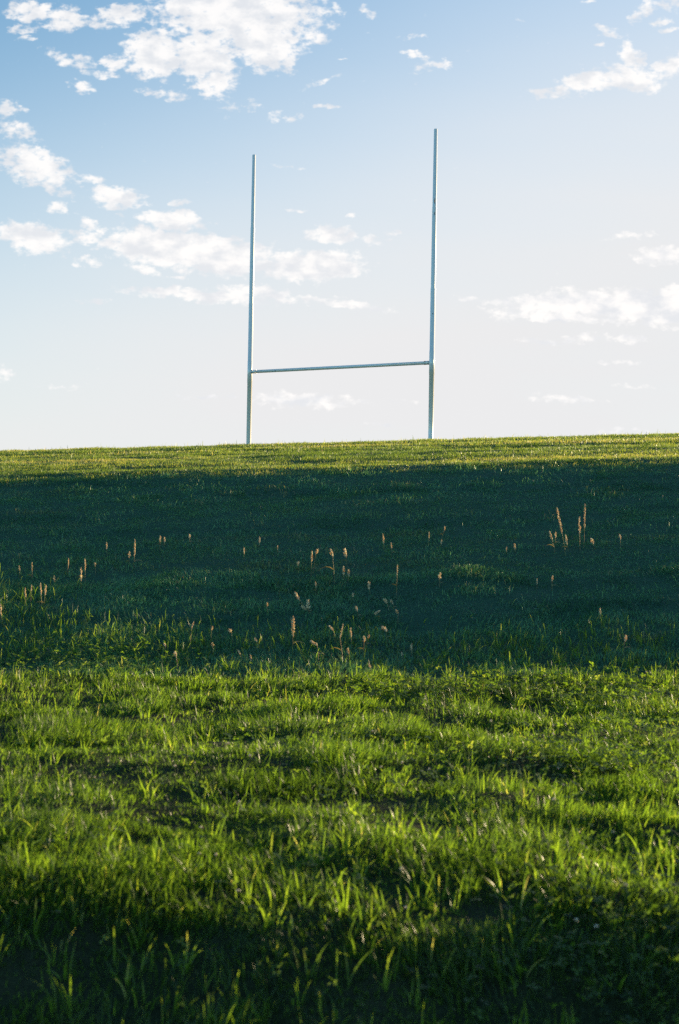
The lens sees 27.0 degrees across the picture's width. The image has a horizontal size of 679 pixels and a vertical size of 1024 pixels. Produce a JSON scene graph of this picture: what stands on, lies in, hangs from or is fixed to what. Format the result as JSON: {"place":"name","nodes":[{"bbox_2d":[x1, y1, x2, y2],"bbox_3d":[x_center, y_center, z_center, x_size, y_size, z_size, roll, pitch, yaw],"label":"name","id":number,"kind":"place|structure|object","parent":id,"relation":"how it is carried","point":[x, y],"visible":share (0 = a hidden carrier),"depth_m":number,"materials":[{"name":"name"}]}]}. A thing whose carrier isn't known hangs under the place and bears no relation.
{"place":"outdoors","nodes":[
{"label":"outdoors","id":0,"kind":"place"},
{"bbox_2d":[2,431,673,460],"bbox_3d":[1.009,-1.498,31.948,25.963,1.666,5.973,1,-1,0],"label":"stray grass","id":1,"kind":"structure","parent":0,"point":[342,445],"depth_m":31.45,"materials":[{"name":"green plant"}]},
{"bbox_2d":[0,435,678,1023],"bbox_3d":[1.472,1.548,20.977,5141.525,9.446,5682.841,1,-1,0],"label":"ground","id":2,"kind":"structure","parent":0,"point":[28,987],"depth_m":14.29,"materials":[{"name":"green plant"}]},
{"bbox_2d":[291,616,305,647],"bbox_3d":[-0.425,1.280,14.717,0.164,0.398,0.050,1,-1,0],"label":"seed stalk","id":3,"kind":"object","parent":2,"relation":"on","point":[292,623],"visible":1,"depth_m":14.71,"materials":[{"name":"beige plant"}]},
{"bbox_2d":[310,640,323,662],"bbox_3d":[-0.221,1.416,14.183,0.170,0.267,0.033,1,-1,-12],"label":"seed stalk","id":4,"kind":"object","parent":2,"relation":"on","point":[313,642],"visible":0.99,"depth_m":14.18,"materials":[{"name":"beige plant"}]},
{"bbox_2d":[323,549,334,583],"bbox_3d":[-0.157,0.668,17.288,0.206,0.455,0.038,1,-1,-4],"label":"seed stalk","id":5,"kind":"object","parent":2,"relation":"on","point":[333,564],"visible":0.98,"depth_m":17.29,"materials":[{"name":"beige plant"}]},
{"bbox_2d":[329,624,342,660],"bbox_3d":[-0.043,1.331,14.191,0.170,0.426,0.037,1,-1,0],"label":"seed stalk","id":6,"kind":"object","parent":2,"relation":"on","point":[340,641],"visible":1,"depth_m":14.18,"materials":[{"name":"beige plant"}]},
{"bbox_2d":[0,614,678,1023],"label":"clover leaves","id":7,"kind":"object","parent":2,"relation":"on","point":[644,754],"visible":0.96,"depth_m":9.53,"materials":[{"name":"green plant"}]},
{"bbox_2d":[0,482,678,593],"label":"slope grass","id":8,"kind":"structure","parent":2,"relation":"on","point":[300,499],"depth_m":19.53,"materials":[{"name":"green plant"}]},
{"bbox_2d":[0,662,678,940],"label":"tall grass","id":9,"kind":"structure","parent":2,"relation":"on","point":[426,921],"depth_m":8.73,"materials":[{"name":"green plant"}]},
{"bbox_2d":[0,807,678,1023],"bbox_3d":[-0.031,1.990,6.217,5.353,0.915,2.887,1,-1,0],"label":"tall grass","id":10,"kind":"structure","parent":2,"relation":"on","point":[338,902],"depth_m":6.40,"materials":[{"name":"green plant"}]},
{"bbox_2d":[0,572,678,702],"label":"weed clump","id":11,"kind":"object","parent":2,"relation":"on","point":[203,640],"visible":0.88,"depth_m":14.91,"materials":[{"name":"green plant"}]},
{"bbox_2d":[0,627,678,706],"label":"tall grass","id":12,"kind":"structure","parent":2,"relation":"on","point":[273,693],"depth_m":13.51,"materials":[{"name":"green plant"}]},
{"bbox_2d":[0,462,678,661],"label":"slope clumps","id":13,"kind":"object","parent":2,"relation":"on","point":[302,577],"visible":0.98,"depth_m":18.21,"materials":[{"name":"green plant"}]},
{"bbox_2d":[246,129,437,443],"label":"rugby goalposts","id":14,"kind":"object","parent":2,"relation":"on","point":[430,363],"visible":0.91,"depth_m":37.24,"materials":[{"name":"white metal"}]},
{"bbox_2d":[556,508,565,555],"bbox_3d":[2.856,0.264,18.246,0.135,0.643,0.036,1,-1,0],"label":"seed stalk","id":15,"kind":"object","parent":2,"relation":"on","point":[559,521],"visible":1,"depth_m":18.25,"materials":[{"name":"beige plant"}]},
{"bbox_2d":[0,663,678,817],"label":"foreground grass","id":16,"kind":"structure","parent":0,"point":[629,785],"depth_m":10.38,"materials":[{"name":"green plant"}]},
{"bbox_2d":[0,563,678,678],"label":"slope grass","id":17,"kind":"structure","parent":0,"point":[321,647],"depth_m":15.64,"materials":[{"name":"green plant"}]},
{"bbox_2d":[0,441,678,482],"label":"slope grass","id":18,"kind":"structure","parent":0,"point":[197,458],"depth_m":26.25,"materials":[{"name":"green plant"}]},
{"bbox_2d":[0,433,678,458],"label":"slope grass","id":19,"kind":"structure","parent":0,"point":[613,438],"depth_m":31.58,"materials":[{"name":"green plant"}]},
{"bbox_2d":[0,457,678,504],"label":"slope grass","id":20,"kind":"structure","parent":0,"point":[348,484],"depth_m":23.08,"materials":[{"name":"green plant"}]},
{"bbox_2d":[0,0,678,450],"label":"sky","id":21,"kind":"structure","parent":0,"point":[131,131],"materials":[{"name":"blue"}]}
]}

